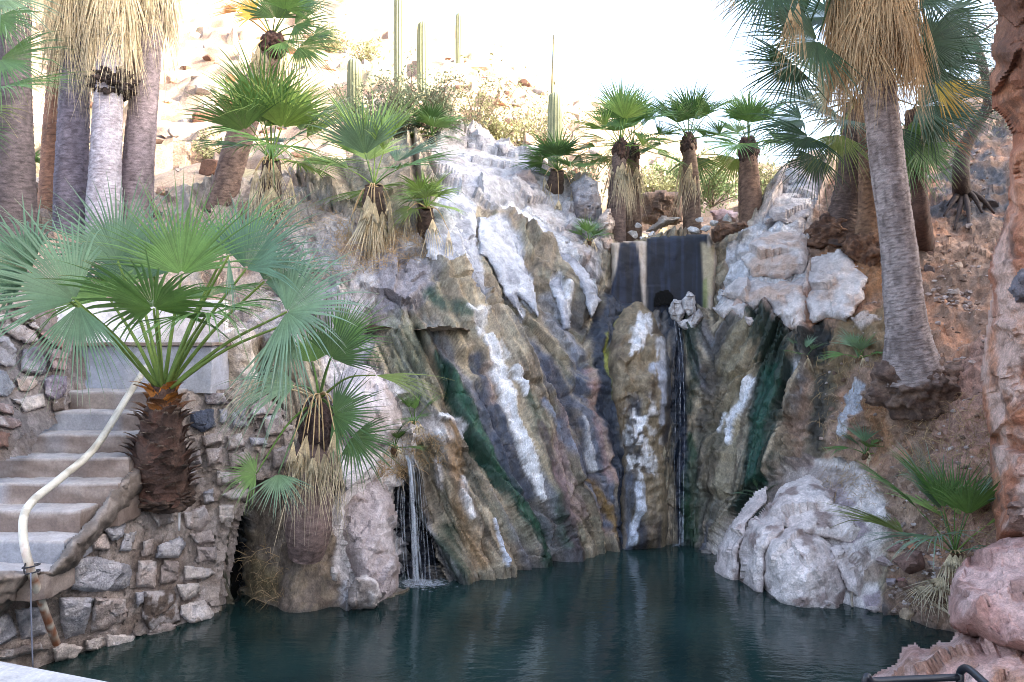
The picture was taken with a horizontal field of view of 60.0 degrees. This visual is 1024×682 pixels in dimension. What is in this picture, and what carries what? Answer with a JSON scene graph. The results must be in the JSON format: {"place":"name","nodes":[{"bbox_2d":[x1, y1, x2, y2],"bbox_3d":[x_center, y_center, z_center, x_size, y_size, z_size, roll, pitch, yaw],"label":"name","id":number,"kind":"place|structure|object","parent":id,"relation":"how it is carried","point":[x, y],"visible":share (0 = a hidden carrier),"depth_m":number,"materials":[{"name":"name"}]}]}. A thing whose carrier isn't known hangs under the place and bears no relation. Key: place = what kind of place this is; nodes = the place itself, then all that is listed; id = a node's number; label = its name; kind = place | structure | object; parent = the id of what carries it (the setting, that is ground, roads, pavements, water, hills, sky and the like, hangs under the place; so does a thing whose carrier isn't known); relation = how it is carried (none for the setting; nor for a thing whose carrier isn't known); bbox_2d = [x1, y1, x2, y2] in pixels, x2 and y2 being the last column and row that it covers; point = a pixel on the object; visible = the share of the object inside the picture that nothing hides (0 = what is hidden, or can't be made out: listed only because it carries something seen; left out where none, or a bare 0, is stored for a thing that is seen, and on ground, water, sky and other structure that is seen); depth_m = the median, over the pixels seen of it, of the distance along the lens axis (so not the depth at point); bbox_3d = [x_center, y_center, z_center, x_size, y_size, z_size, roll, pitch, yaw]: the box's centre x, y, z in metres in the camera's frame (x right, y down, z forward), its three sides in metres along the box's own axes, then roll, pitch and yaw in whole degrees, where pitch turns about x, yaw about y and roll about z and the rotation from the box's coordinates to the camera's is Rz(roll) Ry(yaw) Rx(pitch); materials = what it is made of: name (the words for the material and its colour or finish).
{"place":"outdoors","nodes":[
{"label":"outdoors","id":0,"kind":"place"},
{"bbox_2d":[0,661,105,681],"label":"pool deck","id":1,"kind":"structure","parent":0,"point":[10,672],"depth_m":4.24,"materials":[{"name":"concrete"}]},
{"bbox_2d":[0,388,187,617],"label":"stone stairs","id":2,"kind":"structure","parent":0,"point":[75,515],"depth_m":6.92,"materials":[{"name":"stone"}]},
{"bbox_2d":[0,290,86,460],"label":"stone wall","id":3,"kind":"structure","parent":2,"relation":"on","point":[26,422],"depth_m":7.63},
{"bbox_2d":[18,364,148,666],"bbox_3d":[-3.296,1.230,6.978,0.203,2.040,2.085,0,0,0],"label":"handrail","id":4,"kind":"object","parent":2,"relation":"on","point":[30,565],"visible":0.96,"depth_m":6.33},
{"bbox_2d":[38,544,954,681],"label":"pool water","id":5,"kind":"structure","parent":0,"point":[676,613],"depth_m":7.50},
{"bbox_2d":[0,388,292,667],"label":"stone wall","id":6,"kind":"structure","parent":5,"relation":"in","point":[147,573],"depth_m":7.66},
{"bbox_2d":[0,168,377,513],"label":"fan palm","id":7,"kind":"object","parent":6,"relation":"on","point":[128,254],"visible":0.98,"depth_m":7.04,"materials":[{"name":"green plant"}]},
{"bbox_2d":[221,327,256,392],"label":"stone pillar","id":8,"kind":"structure","parent":6,"relation":"on","point":[238,359],"depth_m":9.01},
{"bbox_2d":[714,486,766,579],"bbox_3d":[2.521,2.163,9.726,0.940,1.080,0.506,0,0,-41],"label":"rock outcrop","id":9,"kind":"object","parent":5,"relation":"in","point":[727,565],"visible":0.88,"depth_m":9.52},
{"bbox_2d":[738,502,784,592],"bbox_3d":[2.630,2.181,9.205,0.544,0.927,0.870,0,0,0],"label":"rock outcrop","id":10,"kind":"object","parent":5,"relation":"in","point":[764,529],"visible":0.84,"depth_m":8.99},
{"bbox_2d":[899,608,913,619],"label":"stone","id":11,"kind":"object","parent":5,"relation":"in","point":[906,613],"visible":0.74,"depth_m":7.98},
{"bbox_2d":[872,631,1023,681],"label":"boulder","id":12,"kind":"object","parent":5,"relation":"in","point":[990,661],"visible":0.77,"depth_m":5.76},
{"bbox_2d":[948,536,1023,651],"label":"boulder","id":13,"kind":"object","parent":12,"relation":"on","point":[986,598],"visible":0.99,"depth_m":5.90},
{"bbox_2d":[1,107,1012,632],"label":"cliff","id":14,"kind":"structure","parent":0,"point":[523,421],"depth_m":10.37,"materials":[{"name":"stone"}]},
{"bbox_2d":[0,0,52,254],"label":"fan palm","id":15,"kind":"object","parent":14,"relation":"on","point":[17,173],"visible":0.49,"depth_m":11.03,"materials":[{"name":"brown plant"}]},
{"bbox_2d":[32,0,93,211],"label":"fan palm","id":16,"kind":"object","parent":14,"relation":"on","point":[47,165],"visible":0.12,"depth_m":12.38,"materials":[{"name":"brown plant"}]},
{"bbox_2d":[33,0,95,233],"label":"fan palm","id":17,"kind":"object","parent":14,"relation":"on","point":[72,150],"visible":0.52,"depth_m":11.81,"materials":[{"name":"grey plant"}]},
{"bbox_2d":[66,0,161,235],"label":"fan palm","id":18,"kind":"object","parent":14,"relation":"on","point":[113,25],"visible":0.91,"depth_m":11.53,"materials":[{"name":"beige plant"}]},
{"bbox_2d":[55,300,228,342],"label":"white wall","id":19,"kind":"structure","parent":14,"relation":"on","point":[178,334],"depth_m":9.12,"materials":[{"name":"concrete"}]},
{"bbox_2d":[72,342,230,393],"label":"concrete block","id":20,"kind":"structure","parent":14,"relation":"on","point":[204,378],"depth_m":8.50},
{"bbox_2d":[122,0,193,227],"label":"fan palm","id":21,"kind":"object","parent":14,"relation":"on","point":[139,148],"visible":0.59,"depth_m":12.04,"materials":[{"name":"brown plant"}]},
{"bbox_2d":[175,36,377,248],"bbox_3d":[-3.171,-2.391,11.563,2.833,2.882,3.108,0,0,0],"label":"fan palm","id":22,"kind":"object","parent":14,"relation":"on","point":[268,102],"visible":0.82,"depth_m":11.28,"materials":[{"name":"green plant"}]},
{"bbox_2d":[204,0,356,209],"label":"fan palm","id":23,"kind":"object","parent":14,"relation":"on","point":[227,177],"visible":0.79,"depth_m":12.79,"materials":[{"name":"green plant"}]},
{"bbox_2d":[202,290,454,563],"bbox_3d":[-1.640,0.743,7.951,2.158,2.521,1.108,0,0,-15],"label":"fan palm","id":24,"kind":"object","parent":14,"relation":"on","point":[310,479],"visible":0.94,"depth_m":7.88,"materials":[{"name":"green plant"}]},
{"bbox_2d":[330,565,339,581],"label":"stone","id":25,"kind":"object","parent":14,"relation":"on","point":[335,573],"visible":1,"depth_m":8.20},
{"bbox_2d":[347,574,381,608],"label":"boulder","id":26,"kind":"object","parent":14,"relation":"on","point":[364,591],"visible":1,"depth_m":8.16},
{"bbox_2d":[296,63,433,153],"bbox_3d":[-2.255,-3.700,14.143,2.121,1.428,1.801,0,0,-45],"label":"shrub","id":27,"kind":"object","parent":14,"relation":"on","point":[389,101],"visible":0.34,"depth_m":13.98,"materials":[{"name":"green plant"}]},
{"bbox_2d":[330,364,402,447],"bbox_3d":[-1.590,0.703,9.614,0.825,0.899,1.136,0,0,0],"label":"boulder","id":28,"kind":"object","parent":14,"relation":"on","point":[392,409],"visible":0.48,"depth_m":9.39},
{"bbox_2d":[343,479,399,601],"bbox_3d":[-1.486,2.052,8.999,0.710,1.265,1.373,0,0,0],"label":"rock outcrop","id":29,"kind":"object","parent":14,"relation":"on","point":[371,519],"visible":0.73,"depth_m":8.72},
{"bbox_2d":[282,82,463,274],"bbox_3d":[-1.725,-1.905,11.131,2.384,2.772,2.674,0,0,0],"label":"fan palm","id":30,"kind":"object","parent":14,"relation":"on","point":[366,138],"visible":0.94,"depth_m":10.80,"materials":[{"name":"green plant"}]},
{"bbox_2d":[384,421,426,463],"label":"young palm","id":31,"kind":"object","parent":14,"relation":"on","point":[393,451],"visible":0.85,"depth_m":9.44,"materials":[{"name":"green plant"}]},
{"bbox_2d":[356,47,472,138],"bbox_3d":[-1.702,-3.823,14.356,2.040,1.634,1.675,0,0,16],"label":"shrub","id":32,"kind":"object","parent":14,"relation":"on","point":[404,91],"visible":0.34,"depth_m":14.19,"materials":[{"name":"green plant"}]},
{"bbox_2d":[392,389,440,444],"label":"young palm","id":33,"kind":"object","parent":14,"relation":"on","point":[408,403],"visible":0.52,"depth_m":9.64,"materials":[{"name":"green plant"}]},
{"bbox_2d":[366,325,470,331],"bbox_3d":[-1.122,-0.126,10.407,1.283,0.118,1.194,0,0,0],"label":"rock ledge","id":34,"kind":"object","parent":14,"relation":"on","point":[440,328],"visible":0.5,"depth_m":10.10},
{"bbox_2d":[383,167,469,264],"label":"fan palm","id":35,"kind":"object","parent":14,"relation":"on","point":[425,218],"visible":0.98,"depth_m":10.82,"materials":[{"name":"green plant"}]},
{"bbox_2d":[400,96,465,145],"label":"fan palm","id":36,"kind":"object","parent":14,"relation":"on","point":[428,115],"visible":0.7,"depth_m":13.85,"materials":[{"name":"green plant"}]},
{"bbox_2d":[410,64,489,136],"bbox_3d":[-1.084,-3.903,14.622,1.466,1.398,1.630,0,0,0],"label":"shrub","id":37,"kind":"object","parent":14,"relation":"on","point":[442,96],"visible":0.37,"depth_m":14.39,"materials":[{"name":"green plant"}]},
{"bbox_2d":[424,192,483,284],"bbox_3d":[-0.736,-1.243,11.514,0.791,1.728,1.767,0,0,0],"label":"rock slab","id":38,"kind":"object","parent":14,"relation":"on","point":[466,224],"visible":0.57,"depth_m":11.08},
{"bbox_2d":[467,129,490,149],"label":"boulder","id":39,"kind":"object","parent":14,"relation":"on","point":[480,136],"visible":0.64,"depth_m":14.32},
{"bbox_2d":[496,141,509,154],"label":"boulder","id":40,"kind":"object","parent":14,"relation":"on","point":[503,147],"visible":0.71,"depth_m":14.22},
{"bbox_2d":[478,217,538,318],"bbox_3d":[-0.056,-0.971,11.573,0.783,1.404,1.215,0,0,0],"label":"rock slab","id":41,"kind":"object","parent":14,"relation":"on","point":[497,248],"visible":0.97,"depth_m":11.28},
{"bbox_2d":[512,168,540,189],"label":"boulder","id":42,"kind":"object","parent":14,"relation":"on","point":[528,176],"visible":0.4,"depth_m":13.04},
{"bbox_2d":[504,124,611,210],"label":"fan palm","id":43,"kind":"object","parent":14,"relation":"on","point":[549,149],"visible":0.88,"depth_m":13.20,"materials":[{"name":"green plant"}]},
{"bbox_2d":[516,207,600,317],"bbox_3d":[0.600,-1.109,12.085,1.557,1.609,0.674,0,0,37],"label":"rock slab","id":44,"kind":"object","parent":14,"relation":"on","point":[593,300],"visible":0.51,"depth_m":11.65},
{"bbox_2d":[549,277,570,329],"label":"rock slab","id":45,"kind":"object","parent":14,"relation":"on","point":[556,289],"visible":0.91,"depth_m":11.32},
{"bbox_2d":[570,174,601,220],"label":"boulder","id":46,"kind":"object","parent":14,"relation":"on","point":[586,196],"visible":0.84,"depth_m":12.90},
{"bbox_2d":[567,213,612,250],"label":"young palm","id":47,"kind":"object","parent":14,"relation":"on","point":[591,230],"visible":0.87,"depth_m":12.15,"materials":[{"name":"green plant"}]},
{"bbox_2d":[598,208,614,232],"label":"boulder","id":48,"kind":"object","parent":14,"relation":"on","point":[607,221],"visible":0.86,"depth_m":12.65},
{"bbox_2d":[234,190,995,621],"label":"dry grass","id":49,"kind":"structure","parent":14,"relation":"on","point":[394,248],"depth_m":9.29,"materials":[{"name":"beige plant"}]},
{"bbox_2d":[560,77,684,242],"bbox_3d":[1.615,-2.490,13.170,1.949,2.854,1.870,0,0,0],"label":"fan palm","id":50,"kind":"object","parent":14,"relation":"on","point":[620,105],"visible":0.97,"depth_m":13.09,"materials":[{"name":"green plant"}]},
{"bbox_2d":[567,83,692,240],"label":"fan palm","id":51,"kind":"object","parent":14,"relation":"on","point":[637,178],"visible":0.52,"depth_m":13.90,"materials":[{"name":"green plant"}]},
{"bbox_2d":[606,301,671,549],"bbox_3d":[1.643,1.077,11.552,0.923,3.330,2.121,0,0,0],"label":"tufa mound","id":52,"kind":"object","parent":14,"relation":"on","point":[638,359],"visible":0.92,"depth_m":10.82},
{"bbox_2d":[610,233,716,312],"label":"weir wall","id":53,"kind":"structure","parent":14,"relation":"on","point":[661,273],"depth_m":12.15,"materials":[{"name":"concrete"}]},
{"bbox_2d":[646,216,680,231],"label":"boulder","id":54,"kind":"object","parent":14,"relation":"on","point":[662,222],"visible":0.98,"depth_m":13.57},
{"bbox_2d":[669,299,684,321],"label":"stone","id":55,"kind":"object","parent":14,"relation":"on","point":[676,312],"visible":0.93,"depth_m":11.81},
{"bbox_2d":[682,291,695,316],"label":"stone","id":56,"kind":"object","parent":14,"relation":"on","point":[688,304],"visible":0.99,"depth_m":11.79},
{"bbox_2d":[677,309,703,329],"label":"stone","id":57,"kind":"object","parent":14,"relation":"on","point":[694,319],"visible":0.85,"depth_m":11.78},
{"bbox_2d":[626,76,755,233],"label":"fan palm","id":58,"kind":"object","parent":14,"relation":"on","point":[699,107],"visible":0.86,"depth_m":13.79,"materials":[{"name":"green plant"}]},
{"bbox_2d":[710,209,737,225],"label":"boulder","id":59,"kind":"object","parent":14,"relation":"on","point":[718,215],"visible":0.76,"depth_m":14.36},
{"bbox_2d":[712,298,753,325],"bbox_3d":[2.920,-0.388,11.523,0.389,0.420,1.036,0,0,-16],"label":"rock slab","id":60,"kind":"object","parent":14,"relation":"on","point":[725,308],"visible":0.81,"depth_m":11.40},
{"bbox_2d":[685,85,813,221],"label":"fan palm","id":61,"kind":"object","parent":14,"relation":"on","point":[745,164],"visible":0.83,"depth_m":12.78,"materials":[{"name":"green plant"}]},
{"bbox_2d":[721,277,805,329],"bbox_3d":[3.185,-0.480,11.359,1.204,0.764,0.971,0,0,27],"label":"rock slab","id":62,"kind":"object","parent":14,"relation":"on","point":[786,299],"visible":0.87,"depth_m":11.13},
{"bbox_2d":[741,230,807,279],"bbox_3d":[3.528,-1.209,11.886,0.908,0.856,1.242,0,0,21],"label":"rock slab","id":63,"kind":"object","parent":14,"relation":"on","point":[777,255],"visible":0.9,"depth_m":11.46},
{"bbox_2d":[764,182,817,223],"bbox_3d":[4.054,-2.020,12.753,0.684,0.853,1.550,0,0,28],"label":"rock slab","id":64,"kind":"object","parent":14,"relation":"on","point":[785,207],"visible":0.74,"depth_m":12.34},
{"bbox_2d":[771,167,812,192],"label":"boulder","id":65,"kind":"object","parent":14,"relation":"on","point":[787,185],"visible":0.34,"depth_m":12.90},
{"bbox_2d":[735,47,870,249],"bbox_3d":[3.722,-2.558,10.849,1.994,2.889,2.420,0,0,0],"label":"fan palm","id":66,"kind":"object","parent":14,"relation":"on","point":[834,225],"visible":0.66,"depth_m":10.60,"materials":[{"name":"green plant"}]},
{"bbox_2d":[783,334,824,374],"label":"young palm","id":67,"kind":"object","parent":14,"relation":"on","point":[807,343],"visible":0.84,"depth_m":10.41,"materials":[{"name":"green plant"}]},
{"bbox_2d":[763,526,845,608],"bbox_3d":[2.894,2.267,8.695,0.793,0.821,0.920,0,0,0],"label":"rock outcrop","id":68,"kind":"object","parent":14,"relation":"on","point":[801,569],"visible":0.81,"depth_m":8.42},
{"bbox_2d":[768,474,860,541],"bbox_3d":[3.364,1.777,9.362,1.369,0.614,1.298,0,0,0],"label":"rock outcrop","id":69,"kind":"object","parent":14,"relation":"on","point":[797,504],"visible":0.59,"depth_m":9.01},
{"bbox_2d":[806,249,867,322],"bbox_3d":[4.022,-0.704,10.993,0.824,0.983,1.447,0,0,0],"label":"rock slab","id":70,"kind":"object","parent":14,"relation":"on","point":[837,280],"visible":0.95,"depth_m":10.76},
{"bbox_2d":[812,326,882,367],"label":"young palm","id":71,"kind":"object","parent":14,"relation":"on","point":[855,342],"visible":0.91,"depth_m":9.93,"materials":[{"name":"green plant"}]},
{"bbox_2d":[830,543,870,596],"bbox_3d":[3.449,2.223,8.692,0.832,0.484,0.411,0,0,-33],"label":"rock outcrop","id":72,"kind":"object","parent":14,"relation":"on","point":[851,562],"visible":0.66,"depth_m":8.45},
{"bbox_2d":[706,0,997,421],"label":"fan palm","id":73,"kind":"object","parent":14,"relation":"on","point":[868,47],"visible":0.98,"depth_m":8.68,"materials":[{"name":"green plant"}]},
{"bbox_2d":[875,556,893,566],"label":"stone","id":74,"kind":"object","parent":14,"relation":"on","point":[883,561],"visible":0.98,"depth_m":8.35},
{"bbox_2d":[813,149,991,612],"bbox_3d":[4.885,-0.243,11.002,1.846,5.574,6.889,0,0,29],"label":"rubble","id":75,"kind":"object","parent":14,"relation":"on","point":[966,307],"visible":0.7,"depth_m":9.30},
{"bbox_2d":[892,550,924,573],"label":"stone","id":76,"kind":"object","parent":14,"relation":"on","point":[914,562],"visible":0.97,"depth_m":7.99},
{"bbox_2d":[818,438,1000,607],"bbox_3d":[3.887,1.640,7.875,1.982,1.574,2.325,0,0,0],"label":"young palm","id":77,"kind":"object","parent":14,"relation":"on","point":[953,495],"visible":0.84,"depth_m":7.80,"materials":[{"name":"green plant"}]},
{"bbox_2d":[841,19,998,266],"bbox_3d":[4.997,-2.521,10.750,1.861,3.501,2.046,0,0,14],"label":"fan palm","id":78,"kind":"object","parent":14,"relation":"on","point":[861,245],"visible":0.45,"depth_m":10.39,"materials":[{"name":"green plant"}]},
{"bbox_2d":[895,586,947,614],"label":"fallen frond","id":79,"kind":"object","parent":14,"relation":"on","point":[921,590],"visible":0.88,"depth_m":7.80,"materials":[{"name":"beige plant"}]},
{"bbox_2d":[898,581,945,603],"bbox_3d":[3.656,2.243,7.898,0.088,0.130,0.445,0,0,-32],"label":"log","id":80,"kind":"object","parent":14,"relation":"on","point":[904,584],"visible":0.69,"depth_m":7.97,"materials":[{"name":"wood"}]},
{"bbox_2d":[901,577,949,624],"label":"fallen frond","id":81,"kind":"object","parent":14,"relation":"on","point":[940,587],"visible":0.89,"depth_m":7.70,"materials":[{"name":"beige plant"}]},
{"bbox_2d":[904,30,998,255],"bbox_3d":[5.280,-2.355,10.438,1.201,3.135,1.616,0,0,27],"label":"fan palm","id":82,"kind":"object","parent":14,"relation":"on","point":[922,220],"visible":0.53,"depth_m":10.28,"materials":[{"name":"green plant"}]},
{"bbox_2d":[927,0,1011,229],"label":"desert tree","id":83,"kind":"object","parent":14,"relation":"on","point":[964,193],"visible":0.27,"depth_m":11.84,"materials":[{"name":"brown plant"}]},
{"bbox_2d":[981,0,1023,541],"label":"rock tower","id":84,"kind":"structure","parent":14,"relation":"on","point":[1002,373],"depth_m":6.83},
{"bbox_2d":[1008,268,1023,302],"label":"stone","id":85,"kind":"object","parent":84,"relation":"on","point":[1016,289],"visible":1,"depth_m":6.15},
{"bbox_2d":[31,0,992,237],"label":"hillside","id":86,"kind":"structure","parent":0,"point":[367,20],"depth_m":36.27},
{"bbox_2d":[186,136,222,159],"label":"shrub","id":87,"kind":"object","parent":86,"relation":"on","point":[210,155],"visible":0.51,"depth_m":18.30,"materials":[{"name":"yellow plant"}]},
{"bbox_2d":[299,22,353,52],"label":"shrub","id":88,"kind":"object","parent":86,"relation":"on","point":[337,46],"visible":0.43,"depth_m":42.24,"materials":[{"name":"yellow plant"}]},
{"bbox_2d":[33,0,649,234],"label":"shrubs","id":89,"kind":"object","parent":86,"relation":"on","point":[208,167],"visible":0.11,"depth_m":25.06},
{"bbox_2d":[347,58,362,123],"bbox_3d":[-2.748,-4.334,15.500,0.269,1.209,0.274,0,0,0],"label":"saguaro","id":90,"kind":"object","parent":86,"relation":"on","point":[354,66],"visible":0.59,"depth_m":15.39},
{"bbox_2d":[343,35,393,61],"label":"shrub","id":91,"kind":"object","parent":86,"relation":"on","point":[366,56],"visible":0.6,"depth_m":40.20,"materials":[{"name":"yellow plant"}]},
{"bbox_2d":[393,0,406,96],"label":"saguaro","id":92,"kind":"object","parent":86,"relation":"on","point":[400,31],"visible":0.78,"depth_m":26.08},
{"bbox_2d":[417,21,430,94],"bbox_3d":[-2.702,-8.509,27.213,0.437,2.620,0.447,0,0,0],"label":"saguaro","id":93,"kind":"object","parent":86,"relation":"on","point":[423,45],"visible":0.73,"depth_m":27.04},
{"bbox_2d":[455,12,463,69],"bbox_3d":[-2.213,-12.398,37.564,0.374,3.038,0.380,0,0,0],"label":"saguaro","id":94,"kind":"object","parent":86,"relation":"on","point":[459,36],"visible":0.77,"depth_m":37.41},
{"bbox_2d":[433,53,536,136],"bbox_3d":[-0.775,-4.686,17.064,1.971,1.749,2.128,0,0,-23],"label":"shrub","id":95,"kind":"object","parent":86,"relation":"on","point":[480,102],"visible":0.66,"depth_m":16.88,"materials":[{"name":"yellow plant"}]},
{"bbox_2d":[472,107,527,142],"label":"shrub","id":96,"kind":"object","parent":86,"relation":"on","point":[496,129],"visible":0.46,"depth_m":17.33,"materials":[{"name":"yellow plant"}]},
{"bbox_2d":[489,83,547,145],"bbox_3d":[0.219,-4.726,19.055,1.507,1.660,1.860,0,0,43],"label":"shrub","id":97,"kind":"object","parent":86,"relation":"on","point":[525,127],"visible":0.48,"depth_m":18.90,"materials":[{"name":"yellow plant"}]},
{"bbox_2d":[513,80,589,140],"bbox_3d":[0.917,-4.866,20.039,1.885,1.803,1.596,0,0,18],"label":"shrub","id":98,"kind":"object","parent":86,"relation":"on","point":[564,118],"visible":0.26,"depth_m":20.00,"materials":[{"name":"yellow plant"}]},
{"bbox_2d":[547,91,561,167],"bbox_3d":[0.743,-3.535,15.400,0.259,1.586,0.265,0,0,0],"label":"saguaro","id":99,"kind":"object","parent":86,"relation":"on","point":[555,108],"visible":0.55,"depth_m":15.30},
{"bbox_2d":[563,165,607,196],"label":"shrub","id":100,"kind":"object","parent":86,"relation":"on","point":[572,172],"visible":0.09,"depth_m":15.44,"materials":[{"name":"beige plant"}]},
{"bbox_2d":[640,165,678,202],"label":"shrub","id":101,"kind":"object","parent":86,"relation":"on","point":[652,183],"visible":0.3,"depth_m":18.80,"materials":[{"name":"yellow plant"}]},
{"bbox_2d":[642,190,682,226],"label":"boulder","id":102,"kind":"object","parent":86,"relation":"on","point":[658,203],"visible":0.8,"depth_m":14.91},
{"bbox_2d":[642,146,721,194],"bbox_3d":[3.812,-3.749,19.889,1.903,1.246,1.663,0,0,-19],"label":"shrub","id":103,"kind":"object","parent":86,"relation":"on","point":[661,170],"visible":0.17,"depth_m":19.81,"materials":[{"name":"yellow plant"}]},
{"bbox_2d":[673,139,769,212],"bbox_3d":[4.115,-3.175,17.529,1.753,1.346,1.658,0,0,0],"label":"shrub","id":104,"kind":"object","parent":86,"relation":"on","point":[713,195],"visible":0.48,"depth_m":17.40,"materials":[{"name":"green plant"}]},
{"bbox_2d":[732,154,788,195],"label":"shrub","id":105,"kind":"object","parent":86,"relation":"on","point":[766,180],"visible":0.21,"depth_m":18.84,"materials":[{"name":"yellow plant"}]},
{"bbox_2d":[389,0,997,166],"label":"sky","id":106,"kind":"structure","parent":0,"point":[659,43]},
{"bbox_2d":[711,221,747,242],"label":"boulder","id":107,"kind":"object","parent":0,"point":[719,233],"visible":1,"depth_m":12.01,"materials":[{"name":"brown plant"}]},
{"bbox_2d":[819,419,883,465],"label":"young palm","id":108,"kind":"object","parent":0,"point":[866,453],"visible":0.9,"depth_m":9.52,"materials":[{"name":"green plant"}]},
{"bbox_2d":[861,664,988,681],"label":"pool rail","id":109,"kind":"object","parent":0,"point":[963,669],"visible":1,"depth_m":2.99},
{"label":"left bank","id":110,"kind":"structure","parent":0,"visible":0},
{"bbox_2d":[0,0,92,163],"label":"fan palm","id":111,"kind":"object","parent":110,"relation":"on","point":[8,19],"visible":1,"depth_m":9.02,"materials":[{"name":"green plant"}]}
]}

